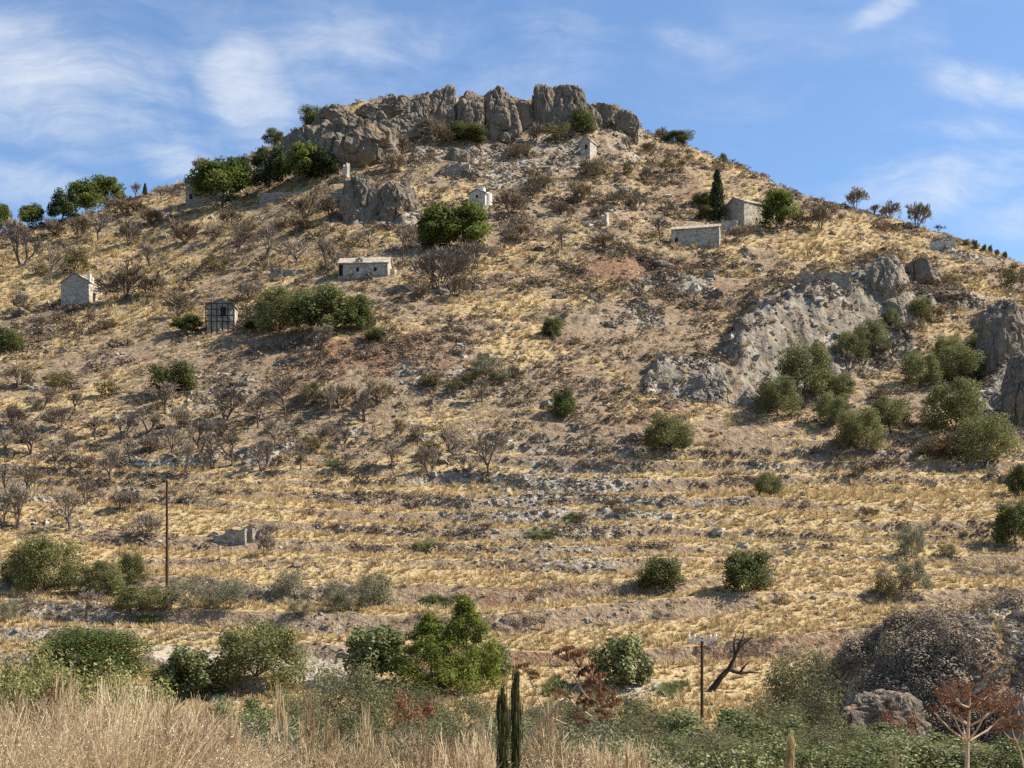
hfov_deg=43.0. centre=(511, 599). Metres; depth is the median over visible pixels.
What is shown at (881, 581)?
ochre shrub
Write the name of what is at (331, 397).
bare tree
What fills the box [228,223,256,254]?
bare tree
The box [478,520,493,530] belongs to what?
bare shrub
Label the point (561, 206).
bare shrub
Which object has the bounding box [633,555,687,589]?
evergreen bush
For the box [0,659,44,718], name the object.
yellow green shrub
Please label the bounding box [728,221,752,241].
bare shrub
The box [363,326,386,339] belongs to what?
evergreen bush
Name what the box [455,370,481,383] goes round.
ochre shrub
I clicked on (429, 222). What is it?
pine tree
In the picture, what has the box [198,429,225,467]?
bare tree
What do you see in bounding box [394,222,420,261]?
bare tree
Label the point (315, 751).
dry straw bush
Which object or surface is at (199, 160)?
bare tree
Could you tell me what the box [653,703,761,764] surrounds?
leafy shrub
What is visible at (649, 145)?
bare shrub
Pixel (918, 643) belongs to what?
scrub
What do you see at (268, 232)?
bare tree
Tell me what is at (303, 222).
bare shrub
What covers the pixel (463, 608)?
young pine
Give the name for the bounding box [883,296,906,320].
rock outcrop
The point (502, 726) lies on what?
slender evergreen
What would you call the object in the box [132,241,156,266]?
bare tree
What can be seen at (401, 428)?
ochre shrub
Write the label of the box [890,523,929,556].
grey green shrub
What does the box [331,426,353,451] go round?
bare tree
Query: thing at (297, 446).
bare tree
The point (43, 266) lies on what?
ochre shrub
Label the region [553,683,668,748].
willowy shrub
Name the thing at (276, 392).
bare tree
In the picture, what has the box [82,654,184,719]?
yellow green shrub
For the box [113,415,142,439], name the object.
bare tree
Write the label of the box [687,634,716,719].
utility pole
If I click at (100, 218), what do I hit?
bare tree
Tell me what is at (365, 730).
dry weed
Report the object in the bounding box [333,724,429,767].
grey green shrub
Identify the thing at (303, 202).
bare shrub
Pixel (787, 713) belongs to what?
willowy shrub
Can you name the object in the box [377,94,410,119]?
rock outcrop
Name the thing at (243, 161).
pine tree
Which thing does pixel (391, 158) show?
bare shrub
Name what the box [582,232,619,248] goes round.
bare shrub
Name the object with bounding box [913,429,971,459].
bare shrub
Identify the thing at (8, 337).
evergreen bush
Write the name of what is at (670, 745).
willowy shrub
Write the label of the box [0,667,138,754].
dry straw bush
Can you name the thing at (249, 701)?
leafy shrub
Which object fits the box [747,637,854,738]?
willowy shrub
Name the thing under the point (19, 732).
dry straw bush
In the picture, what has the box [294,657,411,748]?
willowy shrub
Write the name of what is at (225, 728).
dry straw bush
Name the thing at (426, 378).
ochre shrub
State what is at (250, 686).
dry stone wall
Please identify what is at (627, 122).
rock outcrop
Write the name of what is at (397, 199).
rock outcrop
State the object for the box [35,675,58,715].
withered shrub
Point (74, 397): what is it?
bare tree
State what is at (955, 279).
ochre shrub
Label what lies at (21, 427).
bare tree
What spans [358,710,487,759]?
willowy shrub
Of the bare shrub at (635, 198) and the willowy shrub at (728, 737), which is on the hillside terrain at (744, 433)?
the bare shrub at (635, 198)
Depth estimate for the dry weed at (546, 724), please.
13.00 m
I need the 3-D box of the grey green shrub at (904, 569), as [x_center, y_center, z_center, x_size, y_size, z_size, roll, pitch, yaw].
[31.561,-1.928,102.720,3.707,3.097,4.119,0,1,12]
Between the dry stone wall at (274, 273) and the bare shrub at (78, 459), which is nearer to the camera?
the bare shrub at (78, 459)
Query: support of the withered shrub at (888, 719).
on the hillside terrain at (744, 433)
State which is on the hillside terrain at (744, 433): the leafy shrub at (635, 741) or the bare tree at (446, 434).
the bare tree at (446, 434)
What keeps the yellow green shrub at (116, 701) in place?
on the bank ground
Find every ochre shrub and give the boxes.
[24,261,50,274]
[39,369,77,386]
[59,245,94,272]
[92,378,124,396]
[201,251,228,273]
[304,436,323,450]
[393,419,406,434]
[416,371,445,386]
[420,439,441,449]
[443,377,466,390]
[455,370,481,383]
[543,121,570,142]
[581,156,607,176]
[620,160,632,174]
[656,155,686,173]
[866,572,899,597]
[937,543,955,554]
[942,272,958,283]
[971,597,1000,607]
[998,261,1023,288]
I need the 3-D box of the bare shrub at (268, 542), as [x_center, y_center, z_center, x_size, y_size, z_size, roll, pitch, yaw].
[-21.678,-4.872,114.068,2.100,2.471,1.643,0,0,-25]
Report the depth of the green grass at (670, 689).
96.50 m
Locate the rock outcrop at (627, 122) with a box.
[614,109,639,143]
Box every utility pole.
[165,480,168,586]
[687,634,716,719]
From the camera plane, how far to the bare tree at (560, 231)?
225.75 m
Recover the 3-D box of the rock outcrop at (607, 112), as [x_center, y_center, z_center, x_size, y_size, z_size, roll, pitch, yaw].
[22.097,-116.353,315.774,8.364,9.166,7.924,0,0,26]
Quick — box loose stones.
[0,99,1023,733]
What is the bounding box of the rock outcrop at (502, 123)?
[483,85,522,144]
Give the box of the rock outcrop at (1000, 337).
[976,299,1023,379]
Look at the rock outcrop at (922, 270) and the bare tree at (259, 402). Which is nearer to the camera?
the bare tree at (259, 402)
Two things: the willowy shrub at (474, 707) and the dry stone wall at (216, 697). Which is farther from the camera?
the dry stone wall at (216, 697)
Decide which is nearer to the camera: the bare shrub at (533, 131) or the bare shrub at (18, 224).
the bare shrub at (18, 224)
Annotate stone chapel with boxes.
[59,272,101,306]
[337,257,395,278]
[579,135,597,158]
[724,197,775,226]
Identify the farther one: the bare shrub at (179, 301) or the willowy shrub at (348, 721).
the bare shrub at (179, 301)
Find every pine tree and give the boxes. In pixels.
[0,201,13,233]
[17,202,45,229]
[46,187,81,222]
[65,176,105,209]
[90,174,126,208]
[183,155,252,207]
[225,156,256,187]
[250,141,287,190]
[280,140,325,187]
[311,145,339,177]
[414,199,461,251]
[435,198,493,244]
[757,186,801,232]
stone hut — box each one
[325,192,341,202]
[670,224,721,247]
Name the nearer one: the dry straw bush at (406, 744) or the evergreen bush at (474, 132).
the dry straw bush at (406, 744)
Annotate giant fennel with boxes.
[517,645,622,747]
[921,681,1021,767]
[988,715,1023,767]
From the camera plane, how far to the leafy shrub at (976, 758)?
19.75 m
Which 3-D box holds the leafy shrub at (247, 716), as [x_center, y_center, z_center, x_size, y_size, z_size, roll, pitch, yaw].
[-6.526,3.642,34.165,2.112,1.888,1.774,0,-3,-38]
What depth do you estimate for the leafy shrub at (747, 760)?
12.81 m
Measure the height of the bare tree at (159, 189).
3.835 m
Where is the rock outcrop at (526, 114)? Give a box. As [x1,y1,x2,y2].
[510,95,534,130]
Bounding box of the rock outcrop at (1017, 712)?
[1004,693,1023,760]
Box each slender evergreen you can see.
[495,644,511,767]
[509,654,522,767]
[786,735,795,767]
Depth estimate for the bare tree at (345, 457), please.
151.68 m
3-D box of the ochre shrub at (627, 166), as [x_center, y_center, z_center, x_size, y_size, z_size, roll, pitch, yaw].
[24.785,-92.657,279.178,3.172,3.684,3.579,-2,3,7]
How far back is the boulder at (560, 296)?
202.00 m
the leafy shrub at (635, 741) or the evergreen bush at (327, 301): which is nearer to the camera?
the leafy shrub at (635, 741)
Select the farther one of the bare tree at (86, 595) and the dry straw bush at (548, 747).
the bare tree at (86, 595)
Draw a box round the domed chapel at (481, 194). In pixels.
[467,184,491,204]
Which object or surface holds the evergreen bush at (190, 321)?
on the hillside terrain at (744, 433)
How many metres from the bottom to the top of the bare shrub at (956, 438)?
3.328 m
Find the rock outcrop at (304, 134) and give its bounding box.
[267,125,319,163]
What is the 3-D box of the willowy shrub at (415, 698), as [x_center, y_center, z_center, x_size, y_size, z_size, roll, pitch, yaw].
[-3.793,4.480,50.183,3.851,3.361,4.364,-1,2,37]
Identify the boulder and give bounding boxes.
[11,307,29,317]
[233,379,248,386]
[400,179,410,186]
[460,169,482,177]
[492,143,508,149]
[551,293,567,298]
[589,293,605,299]
[603,321,617,327]
[629,297,651,308]
[650,260,673,269]
[703,288,724,299]
[733,316,751,331]
[803,289,820,297]
[930,236,951,241]
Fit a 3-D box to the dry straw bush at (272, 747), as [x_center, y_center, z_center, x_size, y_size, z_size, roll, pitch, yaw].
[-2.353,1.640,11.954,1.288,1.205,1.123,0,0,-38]
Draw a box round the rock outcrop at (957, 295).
[932,291,973,301]
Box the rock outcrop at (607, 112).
[591,102,619,127]
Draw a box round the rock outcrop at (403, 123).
[384,113,430,140]
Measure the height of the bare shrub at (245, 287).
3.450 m
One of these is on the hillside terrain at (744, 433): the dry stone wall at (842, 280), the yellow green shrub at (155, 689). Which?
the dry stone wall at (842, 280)
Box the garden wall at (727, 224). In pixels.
[721,220,737,230]
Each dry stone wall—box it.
[208,696,226,700]
[219,675,266,694]
[259,191,304,205]
[269,269,311,280]
[800,272,850,290]
[930,240,955,249]
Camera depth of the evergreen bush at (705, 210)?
255.70 m
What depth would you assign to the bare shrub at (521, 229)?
231.39 m
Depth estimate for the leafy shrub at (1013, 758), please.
17.91 m
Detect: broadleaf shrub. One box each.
[150,644,228,700]
[340,623,412,681]
[477,641,512,676]
[586,632,654,686]
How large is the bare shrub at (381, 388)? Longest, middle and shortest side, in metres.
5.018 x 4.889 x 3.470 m
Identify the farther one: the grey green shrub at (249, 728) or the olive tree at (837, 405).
the olive tree at (837, 405)
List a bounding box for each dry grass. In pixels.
[0,690,1008,767]
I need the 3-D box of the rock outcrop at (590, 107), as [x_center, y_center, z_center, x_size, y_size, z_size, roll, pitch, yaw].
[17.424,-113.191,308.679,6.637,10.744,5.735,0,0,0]
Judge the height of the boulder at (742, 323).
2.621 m
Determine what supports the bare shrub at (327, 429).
on the hillside terrain at (744, 433)
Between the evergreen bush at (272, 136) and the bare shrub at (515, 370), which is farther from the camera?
the evergreen bush at (272, 136)
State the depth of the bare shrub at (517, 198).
246.22 m
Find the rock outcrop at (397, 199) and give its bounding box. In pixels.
[375,181,419,221]
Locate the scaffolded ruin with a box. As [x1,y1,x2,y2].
[205,298,238,334]
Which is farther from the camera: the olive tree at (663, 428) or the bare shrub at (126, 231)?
the bare shrub at (126, 231)
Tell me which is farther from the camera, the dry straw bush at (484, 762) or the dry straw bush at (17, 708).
the dry straw bush at (17, 708)
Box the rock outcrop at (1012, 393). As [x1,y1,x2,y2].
[1000,353,1023,430]
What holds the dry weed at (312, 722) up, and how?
on the bank ground
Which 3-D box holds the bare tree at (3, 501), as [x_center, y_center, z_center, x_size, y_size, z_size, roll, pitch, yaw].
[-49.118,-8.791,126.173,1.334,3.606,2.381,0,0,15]
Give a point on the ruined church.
(191, 202)
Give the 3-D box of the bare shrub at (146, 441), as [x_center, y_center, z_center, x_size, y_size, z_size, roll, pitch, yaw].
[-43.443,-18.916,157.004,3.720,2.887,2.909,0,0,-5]
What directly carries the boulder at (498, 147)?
on the hillside terrain at (744, 433)
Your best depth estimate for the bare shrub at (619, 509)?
131.61 m
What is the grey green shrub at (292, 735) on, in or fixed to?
on the bank ground
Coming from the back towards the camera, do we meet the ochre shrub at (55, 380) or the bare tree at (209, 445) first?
the ochre shrub at (55, 380)
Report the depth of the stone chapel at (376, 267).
208.82 m
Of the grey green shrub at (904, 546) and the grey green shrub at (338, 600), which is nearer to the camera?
the grey green shrub at (338, 600)
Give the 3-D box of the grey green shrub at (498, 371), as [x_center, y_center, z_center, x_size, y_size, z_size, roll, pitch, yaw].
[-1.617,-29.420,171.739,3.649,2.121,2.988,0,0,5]
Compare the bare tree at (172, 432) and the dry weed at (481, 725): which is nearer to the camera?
the dry weed at (481, 725)
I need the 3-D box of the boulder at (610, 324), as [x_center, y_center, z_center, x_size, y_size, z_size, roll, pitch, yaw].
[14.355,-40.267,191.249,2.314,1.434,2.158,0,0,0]
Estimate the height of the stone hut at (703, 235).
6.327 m
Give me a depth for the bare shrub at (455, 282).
199.66 m
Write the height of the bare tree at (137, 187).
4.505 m
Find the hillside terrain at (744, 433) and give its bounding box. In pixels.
[0,97,1023,767]
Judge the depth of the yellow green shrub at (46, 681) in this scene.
20.78 m
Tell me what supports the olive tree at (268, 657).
on the hillside terrain at (744, 433)
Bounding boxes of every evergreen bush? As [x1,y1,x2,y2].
[0,325,26,351]
[146,359,197,392]
[168,312,203,331]
[240,320,257,327]
[261,127,285,143]
[287,282,352,332]
[297,104,322,124]
[299,382,320,396]
[341,293,376,330]
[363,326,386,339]
[448,120,487,142]
[540,315,563,336]
[551,386,577,417]
[569,106,597,134]
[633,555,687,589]
[661,129,695,144]
[689,191,710,204]
[694,204,718,219]
[720,547,774,590]
[721,153,727,161]
[962,239,969,245]
[971,239,978,247]
[991,495,1023,543]
[1003,463,1023,494]
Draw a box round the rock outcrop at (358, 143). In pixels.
[304,117,400,177]
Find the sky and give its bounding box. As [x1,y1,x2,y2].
[0,0,1023,263]
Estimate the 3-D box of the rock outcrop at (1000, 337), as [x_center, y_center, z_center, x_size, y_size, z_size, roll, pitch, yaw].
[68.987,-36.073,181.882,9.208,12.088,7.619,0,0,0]
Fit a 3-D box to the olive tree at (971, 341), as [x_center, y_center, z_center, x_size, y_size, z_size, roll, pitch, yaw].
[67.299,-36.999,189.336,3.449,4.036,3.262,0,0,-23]
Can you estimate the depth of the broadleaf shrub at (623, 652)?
78.94 m
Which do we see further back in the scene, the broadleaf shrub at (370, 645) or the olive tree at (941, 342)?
the olive tree at (941, 342)
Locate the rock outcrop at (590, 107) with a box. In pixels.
[587,103,597,129]
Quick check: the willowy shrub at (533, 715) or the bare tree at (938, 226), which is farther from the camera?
the bare tree at (938, 226)
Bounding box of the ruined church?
[185,178,231,208]
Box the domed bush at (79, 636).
[24,625,160,679]
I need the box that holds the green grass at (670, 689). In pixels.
[136,454,699,700]
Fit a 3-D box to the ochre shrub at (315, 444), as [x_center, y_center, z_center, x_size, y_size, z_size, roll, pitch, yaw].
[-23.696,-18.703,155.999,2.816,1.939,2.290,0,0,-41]
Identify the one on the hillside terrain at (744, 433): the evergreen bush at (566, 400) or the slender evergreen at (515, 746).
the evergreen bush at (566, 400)
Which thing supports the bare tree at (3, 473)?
on the hillside terrain at (744, 433)
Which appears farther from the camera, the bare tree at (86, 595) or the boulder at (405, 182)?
the boulder at (405, 182)
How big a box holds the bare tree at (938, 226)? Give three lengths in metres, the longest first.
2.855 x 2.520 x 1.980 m
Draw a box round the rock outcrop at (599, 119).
[594,108,602,126]
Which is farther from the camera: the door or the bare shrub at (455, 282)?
the door
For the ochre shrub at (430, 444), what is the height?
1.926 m
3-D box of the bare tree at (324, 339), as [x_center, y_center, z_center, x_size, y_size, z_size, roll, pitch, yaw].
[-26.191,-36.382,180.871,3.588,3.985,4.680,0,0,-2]
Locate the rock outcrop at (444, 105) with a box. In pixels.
[432,84,456,131]
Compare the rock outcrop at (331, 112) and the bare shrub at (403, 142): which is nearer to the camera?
the bare shrub at (403, 142)
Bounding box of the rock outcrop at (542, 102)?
[531,83,554,128]
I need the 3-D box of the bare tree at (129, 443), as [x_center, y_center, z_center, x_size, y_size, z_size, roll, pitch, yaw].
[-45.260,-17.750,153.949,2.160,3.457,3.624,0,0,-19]
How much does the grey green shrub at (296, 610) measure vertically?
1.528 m
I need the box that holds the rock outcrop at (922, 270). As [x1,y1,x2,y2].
[903,257,941,285]
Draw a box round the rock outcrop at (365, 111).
[355,102,382,118]
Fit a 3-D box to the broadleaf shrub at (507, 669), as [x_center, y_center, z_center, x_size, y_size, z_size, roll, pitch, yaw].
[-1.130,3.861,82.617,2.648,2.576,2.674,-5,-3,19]
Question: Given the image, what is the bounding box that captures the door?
[339,265,342,275]
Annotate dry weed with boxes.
[40,659,81,727]
[225,698,241,760]
[269,680,307,759]
[294,690,337,765]
[342,703,390,767]
[461,716,494,765]
[521,699,558,766]
[888,747,903,767]
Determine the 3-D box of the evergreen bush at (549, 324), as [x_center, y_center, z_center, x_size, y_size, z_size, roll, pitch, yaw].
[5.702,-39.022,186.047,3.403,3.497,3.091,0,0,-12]
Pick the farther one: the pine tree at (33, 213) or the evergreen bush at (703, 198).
the pine tree at (33, 213)
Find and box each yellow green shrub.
[0,644,75,717]
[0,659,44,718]
[6,636,141,717]
[61,677,148,719]
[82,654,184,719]
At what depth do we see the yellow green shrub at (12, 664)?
25.78 m
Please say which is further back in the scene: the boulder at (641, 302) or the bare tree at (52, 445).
the boulder at (641, 302)
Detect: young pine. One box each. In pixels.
[383,611,492,695]
[421,593,511,693]
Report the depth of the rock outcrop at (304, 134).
294.03 m
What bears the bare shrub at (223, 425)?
on the hillside terrain at (744, 433)
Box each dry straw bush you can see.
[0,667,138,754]
[0,681,88,740]
[0,697,117,767]
[53,712,173,767]
[59,675,184,744]
[95,678,241,766]
[125,715,251,767]
[171,707,252,758]
[204,713,313,767]
[285,713,374,767]
[305,731,413,767]
[367,721,463,766]
[385,719,498,767]
[433,711,527,767]
[521,712,609,767]
[572,734,662,767]
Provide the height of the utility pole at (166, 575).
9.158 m
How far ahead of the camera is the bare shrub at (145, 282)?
219.89 m
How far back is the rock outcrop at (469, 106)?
294.45 m
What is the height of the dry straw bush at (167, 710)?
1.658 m
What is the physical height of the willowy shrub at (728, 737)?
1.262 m
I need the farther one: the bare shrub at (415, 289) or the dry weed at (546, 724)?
the bare shrub at (415, 289)
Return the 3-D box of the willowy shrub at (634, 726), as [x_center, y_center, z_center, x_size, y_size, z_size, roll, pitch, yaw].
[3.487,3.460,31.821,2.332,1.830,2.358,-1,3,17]
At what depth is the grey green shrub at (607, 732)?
16.93 m
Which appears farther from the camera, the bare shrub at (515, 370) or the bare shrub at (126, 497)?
the bare shrub at (515, 370)
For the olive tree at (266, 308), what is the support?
on the hillside terrain at (744, 433)
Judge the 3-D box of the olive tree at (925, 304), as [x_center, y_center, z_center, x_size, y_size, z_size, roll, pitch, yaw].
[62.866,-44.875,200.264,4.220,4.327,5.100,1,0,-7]
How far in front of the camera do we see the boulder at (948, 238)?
252.77 m
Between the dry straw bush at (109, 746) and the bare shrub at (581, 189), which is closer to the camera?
the dry straw bush at (109, 746)
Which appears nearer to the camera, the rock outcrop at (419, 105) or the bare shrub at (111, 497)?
the bare shrub at (111, 497)
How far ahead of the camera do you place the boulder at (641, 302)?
200.12 m
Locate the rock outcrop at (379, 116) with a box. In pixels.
[367,110,386,124]
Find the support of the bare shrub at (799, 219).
on the hillside terrain at (744, 433)
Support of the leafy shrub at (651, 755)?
on the bank ground
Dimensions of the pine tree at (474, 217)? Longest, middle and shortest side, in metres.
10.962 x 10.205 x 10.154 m
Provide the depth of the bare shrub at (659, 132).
324.83 m
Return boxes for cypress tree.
[142,183,148,194]
[706,167,729,220]
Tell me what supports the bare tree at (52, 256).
on the hillside terrain at (744, 433)
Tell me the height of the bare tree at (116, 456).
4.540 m
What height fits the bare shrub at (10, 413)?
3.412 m
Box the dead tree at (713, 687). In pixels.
[708,627,760,691]
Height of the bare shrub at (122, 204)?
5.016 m
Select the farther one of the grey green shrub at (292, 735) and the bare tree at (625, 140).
the bare tree at (625, 140)
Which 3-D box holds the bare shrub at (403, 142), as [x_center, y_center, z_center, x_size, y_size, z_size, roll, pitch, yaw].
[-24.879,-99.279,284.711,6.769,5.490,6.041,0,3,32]
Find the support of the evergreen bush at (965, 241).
on the hillside terrain at (744, 433)
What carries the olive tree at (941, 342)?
on the hillside terrain at (744, 433)
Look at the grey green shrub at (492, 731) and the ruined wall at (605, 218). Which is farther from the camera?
the ruined wall at (605, 218)
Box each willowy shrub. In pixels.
[261,683,326,747]
[264,702,403,758]
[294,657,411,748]
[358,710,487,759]
[364,676,460,750]
[414,686,497,755]
[480,719,613,767]
[484,701,555,748]
[520,693,587,744]
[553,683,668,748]
[613,704,689,763]
[621,727,738,767]
[673,721,770,767]
[723,688,814,748]
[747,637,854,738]
[782,719,901,767]
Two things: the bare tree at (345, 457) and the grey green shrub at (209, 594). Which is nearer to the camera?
the grey green shrub at (209, 594)
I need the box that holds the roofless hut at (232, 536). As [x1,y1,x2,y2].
[206,528,261,544]
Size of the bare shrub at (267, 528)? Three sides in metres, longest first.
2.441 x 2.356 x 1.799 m
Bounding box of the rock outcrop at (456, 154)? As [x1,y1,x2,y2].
[445,147,469,162]
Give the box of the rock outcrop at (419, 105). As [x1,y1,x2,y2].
[404,91,433,120]
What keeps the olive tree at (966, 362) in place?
on the hillside terrain at (744, 433)
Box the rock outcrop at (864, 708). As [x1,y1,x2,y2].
[840,688,931,741]
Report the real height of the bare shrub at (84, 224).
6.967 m
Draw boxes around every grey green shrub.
[0,598,19,620]
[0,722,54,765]
[139,233,159,243]
[157,576,211,610]
[197,581,224,607]
[206,711,297,756]
[211,575,249,608]
[246,721,339,765]
[268,565,311,600]
[285,598,312,616]
[320,578,349,604]
[323,584,374,612]
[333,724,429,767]
[351,568,393,605]
[460,710,534,754]
[468,352,506,377]
[487,369,510,382]
[545,707,636,762]
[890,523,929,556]
[891,556,935,591]
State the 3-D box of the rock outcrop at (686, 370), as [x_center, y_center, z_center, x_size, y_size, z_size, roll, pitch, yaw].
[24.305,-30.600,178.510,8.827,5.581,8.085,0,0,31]
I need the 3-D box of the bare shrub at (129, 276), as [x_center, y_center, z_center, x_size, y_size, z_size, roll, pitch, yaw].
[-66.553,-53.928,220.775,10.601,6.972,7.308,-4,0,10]
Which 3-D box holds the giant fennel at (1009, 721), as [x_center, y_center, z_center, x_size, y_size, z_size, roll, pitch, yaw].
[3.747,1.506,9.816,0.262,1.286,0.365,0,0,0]
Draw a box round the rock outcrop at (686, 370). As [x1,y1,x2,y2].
[679,359,699,373]
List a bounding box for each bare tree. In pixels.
[0,429,18,455]
[0,464,19,494]
[0,480,32,527]
[0,492,13,520]
[2,220,43,267]
[5,460,50,493]
[12,420,38,453]
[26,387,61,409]
[40,441,72,470]
[44,241,72,282]
[48,486,85,530]
[55,430,77,451]
[64,392,95,411]
[72,586,111,618]
[76,413,107,439]
[76,480,106,504]
[81,207,115,239]
[95,447,124,482]
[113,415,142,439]
[120,437,138,462]
[130,183,140,195]
[131,407,160,432]
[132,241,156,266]
[142,380,183,413]
[149,254,166,269]
[151,185,167,199]
[159,423,185,453]
[175,440,194,474]
[186,415,217,450]
[191,156,209,166]
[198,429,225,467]
[208,431,240,465]
[211,385,248,420]
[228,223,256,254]
[236,395,271,427]
[248,438,276,470]
[255,219,284,258]
[257,413,288,445]
[261,379,289,415]
[281,238,312,266]
[282,439,309,469]
[311,323,334,350]
[316,233,343,271]
[322,383,341,418]
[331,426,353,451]
[340,452,356,469]
[349,227,376,246]
[351,386,374,421]
[377,442,406,468]
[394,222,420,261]
[406,420,428,445]
[413,443,442,477]
[438,426,464,454]
[458,455,475,476]
[468,376,489,401]
[469,432,509,478]
[492,222,521,247]
[546,222,575,248]
[583,377,600,391]
[621,136,633,152]
[652,215,668,240]
[839,348,859,375]
[868,204,880,214]
[879,337,904,361]
[934,224,945,230]
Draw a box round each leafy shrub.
[208,694,267,730]
[231,704,297,751]
[251,693,303,738]
[567,739,682,767]
[592,730,685,766]
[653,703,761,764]
[675,735,782,767]
[714,705,808,767]
[736,734,840,767]
[782,744,919,767]
[837,720,919,766]
[838,731,964,767]
[898,731,993,767]
[929,741,1011,767]
[985,735,1023,767]
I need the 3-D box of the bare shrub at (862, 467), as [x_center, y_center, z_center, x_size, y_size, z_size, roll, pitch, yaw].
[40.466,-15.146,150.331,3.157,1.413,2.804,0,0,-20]
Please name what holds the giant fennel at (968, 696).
on the bank ground
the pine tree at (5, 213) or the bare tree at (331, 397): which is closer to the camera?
the bare tree at (331, 397)
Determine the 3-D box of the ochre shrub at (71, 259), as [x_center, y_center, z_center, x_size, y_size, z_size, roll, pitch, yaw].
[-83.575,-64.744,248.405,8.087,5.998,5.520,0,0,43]
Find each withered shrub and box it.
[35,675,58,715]
[197,701,219,726]
[385,682,438,740]
[879,707,921,743]
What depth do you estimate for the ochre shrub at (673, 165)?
287.43 m
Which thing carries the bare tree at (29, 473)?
on the hillside terrain at (744, 433)
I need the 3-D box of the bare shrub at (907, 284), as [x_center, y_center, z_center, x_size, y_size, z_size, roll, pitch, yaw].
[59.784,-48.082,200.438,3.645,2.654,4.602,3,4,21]
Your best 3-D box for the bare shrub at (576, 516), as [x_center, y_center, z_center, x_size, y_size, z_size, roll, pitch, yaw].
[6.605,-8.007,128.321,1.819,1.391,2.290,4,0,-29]
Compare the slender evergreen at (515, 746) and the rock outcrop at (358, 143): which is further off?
the rock outcrop at (358, 143)
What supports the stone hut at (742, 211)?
on the hillside terrain at (744, 433)
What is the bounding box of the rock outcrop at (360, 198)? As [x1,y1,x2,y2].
[338,174,380,224]
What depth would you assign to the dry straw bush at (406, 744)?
12.41 m
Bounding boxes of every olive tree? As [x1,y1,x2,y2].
[0,547,40,587]
[3,533,84,592]
[70,560,126,595]
[106,584,172,611]
[116,550,149,584]
[208,616,317,693]
[246,284,306,332]
[643,411,696,453]
[753,473,784,495]
[754,374,803,415]
[776,338,835,397]
[812,392,852,425]
[815,371,857,396]
[832,405,888,449]
[833,331,870,360]
[851,317,891,356]
[870,394,916,429]
[882,307,901,328]
[898,349,944,388]
[909,294,933,318]
[918,375,989,433]
[930,333,965,359]
[934,342,987,382]
[947,411,1023,466]
[963,332,977,353]
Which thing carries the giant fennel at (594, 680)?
on the bank ground
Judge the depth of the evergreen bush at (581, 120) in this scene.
297.56 m
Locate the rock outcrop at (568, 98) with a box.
[550,84,587,131]
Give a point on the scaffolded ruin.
(221, 313)
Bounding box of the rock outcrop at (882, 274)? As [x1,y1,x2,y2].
[864,256,903,300]
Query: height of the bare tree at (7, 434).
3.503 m
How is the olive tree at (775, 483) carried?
on the hillside terrain at (744, 433)
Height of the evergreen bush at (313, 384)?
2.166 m
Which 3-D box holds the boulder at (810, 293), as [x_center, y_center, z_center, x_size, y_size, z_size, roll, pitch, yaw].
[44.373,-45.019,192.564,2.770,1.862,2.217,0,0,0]
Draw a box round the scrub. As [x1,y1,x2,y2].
[0,93,1023,752]
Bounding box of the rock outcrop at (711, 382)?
[687,368,736,403]
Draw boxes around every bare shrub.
[0,216,29,243]
[0,363,35,384]
[0,403,29,428]
[9,290,35,307]
[21,313,51,326]
[36,216,66,234]
[40,407,80,427]
[66,213,95,238]
[70,454,98,469]
[89,258,152,299]
[93,318,119,328]
[98,193,148,215]
[108,490,130,509]
[114,221,148,245]
[114,488,149,510]
[129,512,164,538]
[136,270,168,295]
[137,432,168,453]
[138,207,162,225]
[161,286,195,316]
[167,405,193,428]
[168,214,201,244]
[200,222,225,241]
[209,418,235,437]
[218,206,243,224]
[229,216,258,239]
[235,280,261,299]
[254,533,275,555]
[256,523,279,539]
[266,219,292,230]
[271,373,297,395]
[284,212,320,231]
[290,381,327,405]
[292,190,318,216]
[314,424,342,439]
[316,191,343,220]
[319,383,360,407]
[363,374,397,402]
[379,152,408,171]
[397,131,413,153]
[403,243,475,287]
[405,282,433,298]
[418,113,434,138]
[418,114,455,146]
[432,246,449,260]
[439,272,471,298]
[453,235,496,271]
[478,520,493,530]
[490,186,528,214]
[501,367,526,377]
[502,142,535,158]
[511,223,535,235]
[516,180,542,197]
[524,121,548,142]
[524,171,554,189]
[539,199,573,214]
[566,176,593,201]
[570,512,589,524]
[577,158,596,179]
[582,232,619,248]
[585,204,614,218]
[601,499,618,508]
[603,188,628,205]
[611,506,631,513]
[617,189,648,211]
[638,165,653,181]
[639,140,656,152]
[653,127,667,139]
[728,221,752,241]
[751,397,765,409]
[787,206,808,226]
[805,200,833,229]
[845,185,869,208]
[850,462,873,473]
[859,505,879,516]
[865,388,891,399]
[879,199,901,218]
[892,318,924,338]
[896,279,910,291]
[905,202,933,227]
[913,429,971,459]
[918,305,946,321]
[937,433,982,454]
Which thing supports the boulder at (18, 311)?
on the hillside terrain at (744, 433)
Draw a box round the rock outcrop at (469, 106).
[456,90,484,139]
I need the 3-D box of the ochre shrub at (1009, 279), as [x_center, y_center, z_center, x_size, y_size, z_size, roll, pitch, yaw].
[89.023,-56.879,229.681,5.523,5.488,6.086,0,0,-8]
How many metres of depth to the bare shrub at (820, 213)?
253.48 m
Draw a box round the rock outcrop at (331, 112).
[311,104,361,125]
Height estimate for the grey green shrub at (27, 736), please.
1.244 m
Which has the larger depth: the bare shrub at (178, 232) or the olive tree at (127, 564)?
the bare shrub at (178, 232)
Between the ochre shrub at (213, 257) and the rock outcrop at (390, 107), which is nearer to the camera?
the ochre shrub at (213, 257)
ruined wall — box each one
[343,163,349,178]
[444,163,469,175]
[601,213,608,225]

